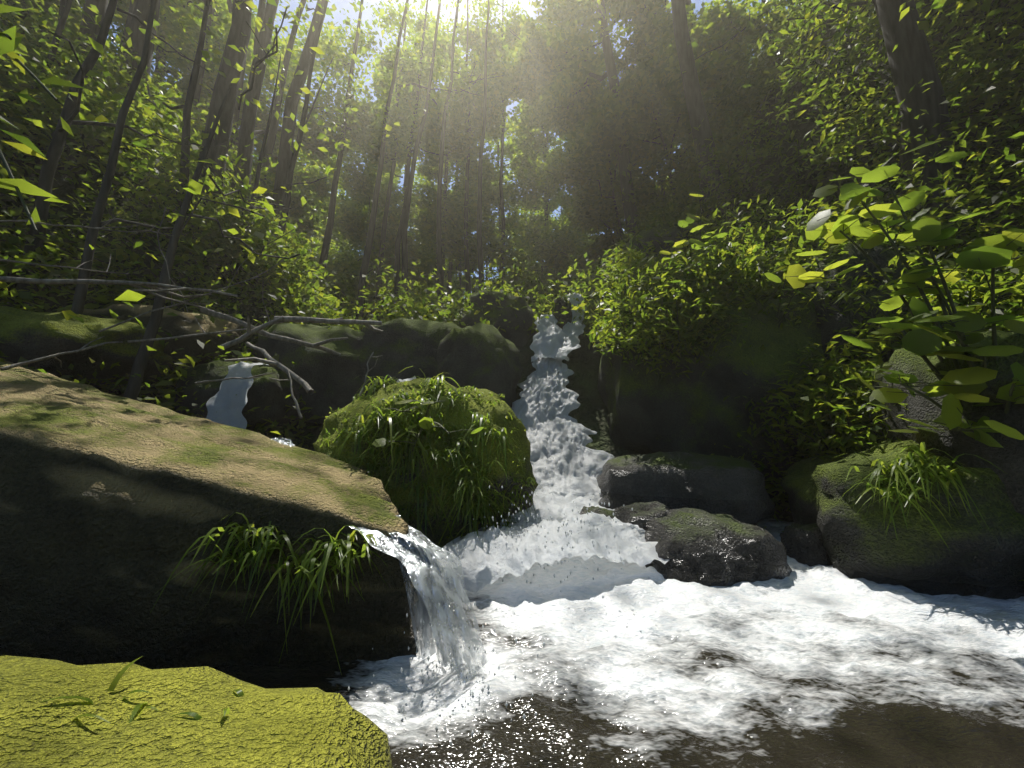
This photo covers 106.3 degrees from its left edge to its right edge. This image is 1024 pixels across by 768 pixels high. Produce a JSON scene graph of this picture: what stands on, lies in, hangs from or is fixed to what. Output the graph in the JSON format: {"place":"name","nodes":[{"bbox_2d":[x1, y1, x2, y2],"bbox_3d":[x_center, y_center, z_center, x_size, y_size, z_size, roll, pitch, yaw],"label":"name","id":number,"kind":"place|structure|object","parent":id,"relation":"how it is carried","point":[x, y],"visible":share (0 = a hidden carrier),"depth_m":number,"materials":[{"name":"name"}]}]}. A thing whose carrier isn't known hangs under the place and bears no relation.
{"place":"outdoors","nodes":[
{"label":"outdoors","id":0,"kind":"place"},
{"bbox_2d":[0,4,85,230],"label":"leaves","id":1,"kind":"object","parent":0,"point":[9,47],"depth_m":1.34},
{"bbox_2d":[315,366,542,551],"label":"grass","id":2,"kind":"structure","parent":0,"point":[469,502],"depth_m":3.12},
{"bbox_2d":[372,396,483,446],"bbox_3d":[-0.644,0.293,3.089,0.852,0.405,0.500,0,-6,0],"label":"butterbur","id":3,"kind":"object","parent":2,"relation":"attached to","point":[444,400],"depth_m":3.01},
{"bbox_2d":[81,0,787,297],"label":"sky","id":4,"kind":"structure","parent":0,"point":[339,17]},
{"bbox_2d":[0,0,1023,519],"bbox_3d":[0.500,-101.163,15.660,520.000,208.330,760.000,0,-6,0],"label":"terrain","id":5,"kind":"structure","parent":0,"point":[590,412],"depth_m":6.88,"materials":[{"name":"plant"}]},
{"bbox_2d":[1,0,159,116],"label":"tree","id":6,"kind":"object","parent":5,"relation":"on","point":[62,21],"visible":0.48,"depth_m":7.26,"materials":[{"name":"brown plant"}]},
{"bbox_2d":[0,306,173,386],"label":"rock","id":7,"kind":"object","parent":5,"relation":"on","point":[28,335],"visible":0.67,"depth_m":4.19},
{"bbox_2d":[14,93,223,362],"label":"leaves","id":8,"kind":"object","parent":5,"relation":"on","point":[128,295],"visible":1,"depth_m":3.00,"materials":[{"name":"green plant"}]},
{"bbox_2d":[14,0,230,309],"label":"tree","id":9,"kind":"object","parent":5,"relation":"on","point":[69,113],"visible":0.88,"depth_m":5.52,"materials":[{"name":"green plant"}]},
{"bbox_2d":[71,0,204,94],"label":"tree","id":10,"kind":"object","parent":5,"relation":"on","point":[101,6],"visible":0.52,"depth_m":8.70,"materials":[{"name":"brown plant"}]},
{"bbox_2d":[63,304,247,381],"bbox_3d":[-5.377,-0.539,5.898,2.322,1.232,1.873,0,-6,0],"label":"rock","id":11,"kind":"object","parent":5,"relation":"on","point":[183,323],"visible":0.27,"depth_m":5.31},
{"bbox_2d":[18,0,300,314],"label":"tree","id":12,"kind":"object","parent":5,"relation":"on","point":[79,300],"visible":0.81,"depth_m":4.64,"materials":[{"name":"green plant"}]},
{"bbox_2d":[0,3,324,399],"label":"tree","id":13,"kind":"object","parent":5,"relation":"on","point":[132,390],"visible":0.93,"depth_m":4.77,"materials":[{"name":"green plant"}]},
{"bbox_2d":[56,0,288,238],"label":"tree","id":14,"kind":"object","parent":5,"relation":"on","point":[187,109],"visible":0.73,"depth_m":7.48,"materials":[{"name":"brown plant"}]},
{"bbox_2d":[34,201,313,323],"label":"bank shrubs","id":15,"kind":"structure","parent":5,"relation":"on","point":[114,296],"depth_m":7.18,"materials":[{"name":"green plant"}]},
{"bbox_2d":[0,0,377,447],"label":"understory shrubs","id":16,"kind":"object","parent":5,"relation":"on","point":[304,294],"visible":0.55,"depth_m":6.80,"materials":[{"name":"green plant"}]},
{"bbox_2d":[0,207,382,418],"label":"dead branches","id":17,"kind":"object","parent":5,"relation":"on","point":[253,330],"visible":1,"depth_m":4.32,"materials":[{"name":"brown wood"}]},
{"bbox_2d":[0,655,392,767],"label":"mossy rock","id":18,"kind":"object","parent":5,"relation":"on","point":[261,727],"visible":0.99,"depth_m":0.85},
{"bbox_2d":[41,657,243,722],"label":"leaves","id":19,"kind":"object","parent":18,"relation":"on","point":[114,682],"depth_m":0.87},
{"bbox_2d":[108,0,303,159],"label":"tree","id":20,"kind":"object","parent":5,"relation":"on","point":[161,20],"visible":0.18,"depth_m":14.38,"materials":[{"name":"green plant"}]},
{"bbox_2d":[114,0,301,83],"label":"tree","id":21,"kind":"object","parent":5,"relation":"on","point":[283,48],"visible":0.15,"depth_m":17.43,"materials":[{"name":"green plant"}]},
{"bbox_2d":[0,360,417,669],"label":"slab boulder","id":22,"kind":"object","parent":5,"relation":"on","point":[113,508],"visible":0.74,"depth_m":1.86,"materials":[{"name":"stone"}]},
{"bbox_2d":[150,512,388,674],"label":"grass tufts","id":23,"kind":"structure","parent":22,"relation":"on","point":[303,559],"depth_m":1.80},
{"bbox_2d":[271,438,486,683],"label":"waterfall","id":24,"kind":"object","parent":22,"relation":"attached to","point":[458,598],"visible":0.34,"depth_m":1.77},
{"bbox_2d":[150,0,278,175],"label":"tree","id":25,"kind":"object","parent":5,"relation":"on","point":[185,65],"visible":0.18,"depth_m":13.78,"materials":[{"name":"green plant"}]},
{"bbox_2d":[189,0,251,234],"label":"tree","id":26,"kind":"object","parent":5,"relation":"on","point":[241,16],"visible":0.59,"depth_m":7.94,"materials":[{"name":"brown plant"}]},
{"bbox_2d":[156,0,299,151],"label":"tree","id":27,"kind":"object","parent":5,"relation":"on","point":[259,125],"visible":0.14,"depth_m":13.63,"materials":[{"name":"green plant"}]},
{"bbox_2d":[172,359,299,430],"bbox_3d":[-3.974,0.176,5.580,1.609,1.093,1.250,0,-6,0],"label":"rock","id":28,"kind":"object","parent":5,"relation":"on","point":[264,391],"visible":0.54,"depth_m":5.18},
{"bbox_2d":[206,361,267,428],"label":"waterfall","id":29,"kind":"structure","parent":5,"relation":"on","point":[225,404],"depth_m":4.85,"materials":[{"name":"liquid"}]},
{"bbox_2d":[152,1,325,141],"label":"tree","id":30,"kind":"object","parent":5,"relation":"on","point":[280,40],"visible":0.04,"depth_m":19.44,"materials":[{"name":"green plant"}]},
{"bbox_2d":[225,0,252,170],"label":"tree","id":31,"kind":"object","parent":5,"relation":"on","point":[236,111],"visible":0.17,"depth_m":13.42,"materials":[{"name":"brown plant"}]},
{"bbox_2d":[118,0,375,148],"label":"tree","id":32,"kind":"object","parent":5,"relation":"on","point":[137,35],"visible":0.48,"depth_m":9.48,"materials":[{"name":"brown plant"}]},
{"bbox_2d":[113,0,390,236],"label":"tree","id":33,"kind":"object","parent":5,"relation":"on","point":[235,135],"visible":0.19,"depth_m":11.08,"materials":[{"name":"green plant"}]},
{"bbox_2d":[183,0,344,283],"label":"tree","id":34,"kind":"object","parent":5,"relation":"on","point":[238,67],"visible":0.85,"depth_m":7.82,"materials":[{"name":"green plant"}]},
{"bbox_2d":[190,30,373,221],"bbox_3d":[-7.042,-7.111,12.610,4.802,8.305,4.388,0,-6,0],"label":"tree","id":35,"kind":"object","parent":5,"relation":"on","point":[297,208],"visible":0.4,"depth_m":12.51,"materials":[{"name":"green plant"}]},
{"bbox_2d":[230,0,349,214],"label":"tree","id":36,"kind":"object","parent":5,"relation":"on","point":[248,121],"visible":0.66,"depth_m":9.52,"materials":[{"name":"brown plant"}]},
{"bbox_2d":[250,116,353,234],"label":"tree","id":37,"kind":"object","parent":5,"relation":"on","point":[323,190],"visible":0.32,"depth_m":16.78,"materials":[{"name":"green plant"}]},
{"bbox_2d":[268,0,341,247],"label":"tree","id":38,"kind":"object","parent":5,"relation":"on","point":[290,106],"visible":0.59,"depth_m":10.53,"materials":[{"name":"brown plant"}]},
{"bbox_2d":[250,138,359,275],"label":"tree","id":39,"kind":"object","parent":5,"relation":"on","point":[329,161],"visible":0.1,"depth_m":19.67,"materials":[{"name":"green plant"}]},
{"bbox_2d":[252,323,366,423],"bbox_3d":[-3.210,-0.135,6.835,2.415,1.775,2.163,3,-7,-30],"label":"rock","id":40,"kind":"object","parent":5,"relation":"on","point":[333,381],"visible":0.41,"depth_m":5.91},
{"bbox_2d":[253,0,399,287],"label":"tree","id":41,"kind":"object","parent":5,"relation":"on","point":[294,156],"visible":0.75,"depth_m":8.86,"materials":[{"name":"green plant"}]},
{"bbox_2d":[222,0,433,223],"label":"tree","id":42,"kind":"object","parent":5,"relation":"on","point":[274,128],"visible":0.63,"depth_m":15.24,"materials":[{"name":"green plant"}]},
{"bbox_2d":[244,0,433,290],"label":"tree","id":43,"kind":"object","parent":5,"relation":"on","point":[337,54],"visible":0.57,"depth_m":17.44,"materials":[{"name":"green plant"}]},
{"bbox_2d":[290,197,391,293],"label":"tree","id":44,"kind":"object","parent":5,"relation":"on","point":[354,252],"visible":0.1,"depth_m":28.52,"materials":[{"name":"green plant"}]},
{"bbox_2d":[309,167,417,319],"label":"tree","id":45,"kind":"object","parent":5,"relation":"on","point":[341,268],"visible":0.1,"depth_m":22.47,"materials":[{"name":"green plant"}]},
{"bbox_2d":[304,153,431,319],"bbox_3d":[-7.642,-6.013,19.805,6.672,9.814,8.153,-2,-6,19],"label":"tree","id":46,"kind":"object","parent":5,"relation":"on","point":[351,223],"visible":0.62,"depth_m":19.43,"materials":[{"name":"green plant"}]},
{"bbox_2d":[339,219,436,320],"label":"tree","id":47,"kind":"object","parent":5,"relation":"on","point":[427,266],"visible":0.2,"depth_m":21.57,"materials":[{"name":"green plant"}]},
{"bbox_2d":[264,0,518,329],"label":"tree","id":48,"kind":"object","parent":5,"relation":"on","point":[368,247],"visible":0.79,"depth_m":15.43,"materials":[{"name":"green plant"}]},
{"bbox_2d":[357,23,442,217],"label":"tree","id":49,"kind":"object","parent":5,"relation":"on","point":[382,63],"visible":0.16,"depth_m":25.58,"materials":[{"name":"green plant"}]},
{"bbox_2d":[328,0,484,316],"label":"tree","id":50,"kind":"object","parent":5,"relation":"on","point":[407,208],"visible":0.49,"depth_m":15.99,"materials":[{"name":"green plant"}]},
{"bbox_2d":[356,318,459,394],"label":"rock","id":51,"kind":"object","parent":5,"relation":"on","point":[399,344],"visible":0.48,"depth_m":6.36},
{"bbox_2d":[340,0,475,320],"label":"tree","id":52,"kind":"object","parent":5,"relation":"on","point":[388,159],"visible":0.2,"depth_m":19.74,"materials":[{"name":"green plant"}]},
{"bbox_2d":[334,94,511,319],"bbox_3d":[-5.087,-9.801,23.841,8.494,16.972,10.315,-4,-7,31],"label":"tree","id":53,"kind":"object","parent":5,"relation":"on","point":[473,160],"visible":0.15,"depth_m":24.97,"materials":[{"name":"green plant"}]},
{"bbox_2d":[313,378,537,551],"bbox_3d":[-0.862,0.926,3.944,2.155,2.018,1.838,-6,-3,-26],"label":"moss boulder","id":54,"kind":"object","parent":5,"relation":"on","point":[501,409],"visible":0.41,"depth_m":3.37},
{"bbox_2d":[367,0,489,307],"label":"tree","id":55,"kind":"object","parent":5,"relation":"on","point":[463,144],"visible":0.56,"depth_m":17.82,"materials":[{"name":"green plant"}]},
{"bbox_2d":[408,157,464,308],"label":"tree","id":56,"kind":"object","parent":5,"relation":"on","point":[425,170],"visible":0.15,"depth_m":32.82,"materials":[{"name":"green plant"}]},
{"bbox_2d":[376,0,513,315],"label":"tree","id":57,"kind":"object","parent":5,"relation":"on","point":[489,121],"visible":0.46,"depth_m":16.48,"materials":[{"name":"green plant"}]},
{"bbox_2d":[389,0,509,308],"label":"tree","id":58,"kind":"object","parent":5,"relation":"on","point":[420,23],"visible":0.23,"depth_m":20.79,"materials":[{"name":"green plant"}]},
{"bbox_2d":[398,0,530,289],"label":"tree","id":59,"kind":"object","parent":5,"relation":"on","point":[437,111],"visible":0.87,"depth_m":15.72,"materials":[{"name":"green plant"}]},
{"bbox_2d":[422,33,515,308],"bbox_3d":[-3.477,-12.883,26.582,7.595,23.026,6.064,0,-6,0],"label":"tree","id":60,"kind":"object","parent":5,"relation":"on","point":[492,174],"visible":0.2,"depth_m":26.09,"materials":[{"name":"green plant"}]},
{"bbox_2d":[435,323,521,407],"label":"boulder","id":61,"kind":"object","parent":5,"relation":"on","point":[481,356],"visible":0.49,"depth_m":5.94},
{"bbox_2d":[432,0,531,289],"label":"tree","id":62,"kind":"object","parent":5,"relation":"on","point":[514,26],"visible":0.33,"depth_m":21.39,"materials":[{"name":"green plant"}]},
{"bbox_2d":[403,163,570,312],"bbox_3d":[-1.635,-6.278,19.974,8.611,10.656,6.267,2,-6,-14],"label":"tree","id":63,"kind":"object","parent":5,"relation":"on","point":[453,215],"visible":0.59,"depth_m":18.91,"materials":[{"name":"green plant"}]},
{"bbox_2d":[451,58,524,234],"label":"tree","id":64,"kind":"object","parent":5,"relation":"on","point":[497,169],"visible":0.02,"depth_m":28.06,"materials":[{"name":"green plant"}]},
{"bbox_2d":[430,0,552,300],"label":"tree","id":65,"kind":"object","parent":5,"relation":"on","point":[527,98],"visible":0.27,"depth_m":18.40,"materials":[{"name":"green plant"}]},
{"bbox_2d":[459,290,536,346],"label":"bank boulder","id":66,"kind":"object","parent":5,"relation":"on","point":[520,336],"visible":0.45,"depth_m":7.76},
{"bbox_2d":[491,99,552,285],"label":"tree","id":67,"kind":"object","parent":5,"relation":"on","point":[509,144],"visible":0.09,"depth_m":36.68,"materials":[{"name":"green plant"}]},
{"bbox_2d":[485,90,567,290],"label":"tree","id":68,"kind":"object","parent":5,"relation":"on","point":[527,183],"visible":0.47,"depth_m":22.27,"materials":[{"name":"green plant"}]},
{"bbox_2d":[485,16,580,271],"bbox_3d":[1.577,-12.614,25.415,5.892,22.740,9.286,3,-7,-27],"label":"tree","id":69,"kind":"object","parent":5,"relation":"on","point":[527,114],"visible":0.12,"depth_m":24.40,"materials":[{"name":"green plant"}]},
{"bbox_2d":[504,205,562,289],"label":"tree","id":70,"kind":"object","parent":5,"relation":"on","point":[552,219],"visible":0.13,"depth_m":33.28,"materials":[{"name":"green plant"}]},
{"bbox_2d":[476,206,593,304],"bbox_3d":[2.199,-5.875,23.257,9.055,9.377,7.676,-3,-7,24],"label":"bush","id":71,"kind":"object","parent":5,"relation":"on","point":[537,228],"visible":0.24,"depth_m":22.46,"materials":[{"name":"green plant"}]},
{"bbox_2d":[462,0,617,231],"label":"tree","id":72,"kind":"object","parent":5,"relation":"on","point":[537,69],"visible":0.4,"depth_m":17.10,"materials":[{"name":"green plant"}]},
{"bbox_2d":[356,162,729,335],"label":"understory shrubs","id":73,"kind":"object","parent":5,"relation":"on","point":[420,311],"visible":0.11,"depth_m":8.26,"materials":[{"name":"green plant"}]},
{"bbox_2d":[516,221,599,310],"bbox_3d":[2.589,-4.928,20.764,5.864,7.575,7.139,0,-6,0],"label":"bush","id":74,"kind":"object","parent":5,"relation":"on","point":[565,243],"visible":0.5,"depth_m":19.31,"materials":[{"name":"green plant"}]},
{"bbox_2d":[552,295,571,328],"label":"rock","id":75,"kind":"object","parent":5,"relation":"on","point":[561,302],"visible":0.45,"depth_m":7.80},
{"bbox_2d":[567,163,660,274],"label":"tree","id":76,"kind":"object","parent":5,"relation":"on","point":[595,251],"visible":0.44,"depth_m":13.36,"materials":[{"name":"green plant"}]},
{"bbox_2d":[523,46,712,241],"bbox_3d":[3.124,-6.125,11.625,5.272,8.023,3.264,-6,-8,44],"label":"tree","id":77,"kind":"object","parent":5,"relation":"on","point":[609,132],"visible":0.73,"depth_m":11.42,"materials":[{"name":"green plant"}]},
{"bbox_2d":[524,0,721,131],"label":"tree","id":78,"kind":"object","parent":5,"relation":"on","point":[557,55],"visible":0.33,"depth_m":16.19,"materials":[{"name":"green plant"}]},
{"bbox_2d":[529,0,726,217],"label":"tree","id":79,"kind":"object","parent":5,"relation":"on","point":[578,18],"visible":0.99,"depth_m":8.95,"materials":[{"name":"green plant"}]},
{"bbox_2d":[536,0,761,239],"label":"tree","id":80,"kind":"object","parent":5,"relation":"on","point":[592,76],"visible":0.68,"depth_m":12.18,"materials":[{"name":"green plant"}]},
{"bbox_2d":[593,224,705,334],"bbox_3d":[3.154,-2.099,9.158,2.808,2.964,2.903,1,-6,-10],"label":"bush","id":81,"kind":"object","parent":5,"relation":"on","point":[648,235],"visible":0.12,"depth_m":8.06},
{"bbox_2d":[563,22,748,198],"bbox_3d":[4.092,-6.823,11.475,5.421,5.816,4.623,-5,-8,42],"label":"tree","id":82,"kind":"object","parent":5,"relation":"on","point":[646,86],"visible":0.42,"depth_m":10.63,"materials":[{"name":"green plant"}]},
{"bbox_2d":[607,48,705,220],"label":"tree","id":83,"kind":"object","parent":5,"relation":"on","point":[672,117],"visible":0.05,"depth_m":12.29,"materials":[{"name":"green plant"}]},
{"bbox_2d":[596,452,774,525],"bbox_3d":[1.829,1.318,4.300,1.797,1.120,1.288,-2,-6,15],"label":"wet rock","id":84,"kind":"object","parent":5,"relation":"on","point":[719,484],"visible":0.6,"depth_m":3.80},
{"bbox_2d":[618,0,769,120],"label":"tree","id":85,"kind":"object","parent":5,"relation":"on","point":[733,56],"visible":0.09,"depth_m":10.73,"materials":[{"name":"green plant"}]},
{"bbox_2d":[587,0,812,82],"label":"tree","id":86,"kind":"object","parent":5,"relation":"on","point":[662,19],"visible":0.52,"depth_m":11.30,"materials":[{"name":"green plant"}]},
{"bbox_2d":[597,287,832,487],"bbox_3d":[2.968,-0.032,6.024,3.189,3.364,2.974,6,-3,21],"label":"bank boulder","id":87,"kind":"object","parent":5,"relation":"on","point":[682,412],"visible":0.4,"depth_m":4.77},
{"bbox_2d":[687,0,779,83],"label":"tree","id":88,"kind":"object","parent":5,"relation":"on","point":[719,21],"visible":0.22,"depth_m":11.12,"materials":[{"name":"green plant"}]},
{"bbox_2d":[573,0,1023,580],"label":"understory shrubs","id":89,"kind":"object","parent":5,"relation":"on","point":[755,88],"visible":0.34,"depth_m":6.15,"materials":[{"name":"green plant"}]},
{"bbox_2d":[585,195,1023,510],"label":"shrubs","id":90,"kind":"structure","parent":5,"relation":"on","point":[678,298],"depth_m":4.60,"materials":[{"name":"green plant"}]},
{"bbox_2d":[767,0,881,64],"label":"tree","id":91,"kind":"object","parent":5,"relation":"on","point":[843,20],"visible":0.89,"depth_m":7.02,"materials":[{"name":"green plant"}]},
{"bbox_2d":[767,243,944,424],"bbox_3d":[4.982,-0.389,5.773,3.426,2.998,2.719,3,-7,-30],"label":"bank boulder","id":92,"kind":"object","parent":5,"relation":"on","point":[830,326],"visible":0.09,"depth_m":4.51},
{"bbox_2d":[780,439,1023,599],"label":"mossy boulder","id":93,"kind":"object","parent":5,"relation":"on","point":[918,556],"visible":0.54,"depth_m":2.55,"materials":[{"name":"stone"}]},
{"bbox_2d":[836,442,1020,549],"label":"grass tuft","id":94,"kind":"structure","parent":93,"relation":"on","point":[926,470],"depth_m":2.55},
{"bbox_2d":[876,0,961,214],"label":"tree","id":95,"kind":"object","parent":5,"relation":"on","point":[911,61],"visible":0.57,"depth_m":5.36,"materials":[{"name":"brown plant"}]},
{"bbox_2d":[864,330,1023,586],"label":"boulder","id":96,"kind":"object","parent":5,"relation":"on","point":[1008,458],"visible":0.27,"depth_m":2.56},
{"bbox_2d":[764,140,1023,447],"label":"leaf shrub","id":97,"kind":"object","parent":96,"relation":"on","point":[928,338],"depth_m":2.58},
{"bbox_2d":[899,0,1006,29],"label":"tree","id":98,"kind":"object","parent":5,"relation":"on","point":[924,25],"visible":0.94,"depth_m":5.16,"materials":[{"name":"green plant"}]},
{"bbox_2d":[892,0,1023,51],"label":"tree","id":99,"kind":"object","parent":5,"relation":"on","point":[936,5],"visible":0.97,"depth_m":4.95,"materials":[{"name":"green plant"}]},
{"bbox_2d":[530,314,568,361],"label":"waterfall","id":100,"kind":"structure","parent":0,"point":[548,337],"depth_m":7.17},
{"bbox_2d":[464,447,648,608],"bbox_3d":[0.322,1.085,3.782,1.391,0.827,3.095,0,-6,0],"label":"waterfall spray","id":101,"kind":"object","parent":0,"point":[562,548],"visible":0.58,"depth_m":2.70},
{"bbox_2d":[554,292,586,359],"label":"waterfall","id":102,"kind":"structure","parent":0,"point":[570,341],"depth_m":7.45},
{"bbox_2d":[213,515,1023,767],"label":"stream water","id":103,"kind":"structure","parent":0,"point":[632,665],"depth_m":1.67,"materials":[{"name":"grey liquid"}]},
{"bbox_2d":[388,532,465,672],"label":"slab waterfall strands","id":104,"kind":"object","parent":103,"relation":"on","point":[424,631],"visible":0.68,"depth_m":1.84,"materials":[{"name":"liquid"}]},
{"bbox_2d":[348,602,544,748],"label":"water droplets","id":105,"kind":"object","parent":103,"relation":"on","point":[454,679],"visible":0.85,"depth_m":1.56,"materials":[{"name":"liquid"}]},
{"bbox_2d":[416,356,668,594],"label":"waterfall","id":106,"kind":"structure","parent":103,"relation":"on","point":[545,405],"depth_m":3.59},
{"bbox_2d":[614,501,670,530],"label":"wet rock","id":107,"kind":"object","parent":103,"relation":"in","point":[640,514],"visible":0.17,"depth_m":3.38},
{"bbox_2d":[645,508,791,586],"bbox_3d":[1.566,1.373,3.084,1.190,0.686,0.998,0,-6,0],"label":"wet rock","id":108,"kind":"object","parent":103,"relation":"in","point":[702,547],"visible":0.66,"depth_m":2.75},
{"bbox_2d":[779,523,831,566],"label":"wet rock","id":109,"kind":"object","parent":103,"relation":"in","point":[802,544],"visible":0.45,"depth_m":3.09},
{"bbox_2d":[645,194,768,313],"bbox_3d":[2.530,-1.685,5.204,1.436,1.756,0.965,0,-6,0],"label":"shrub","id":110,"kind":"object","parent":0,"point":[698,243],"depth_m":5.19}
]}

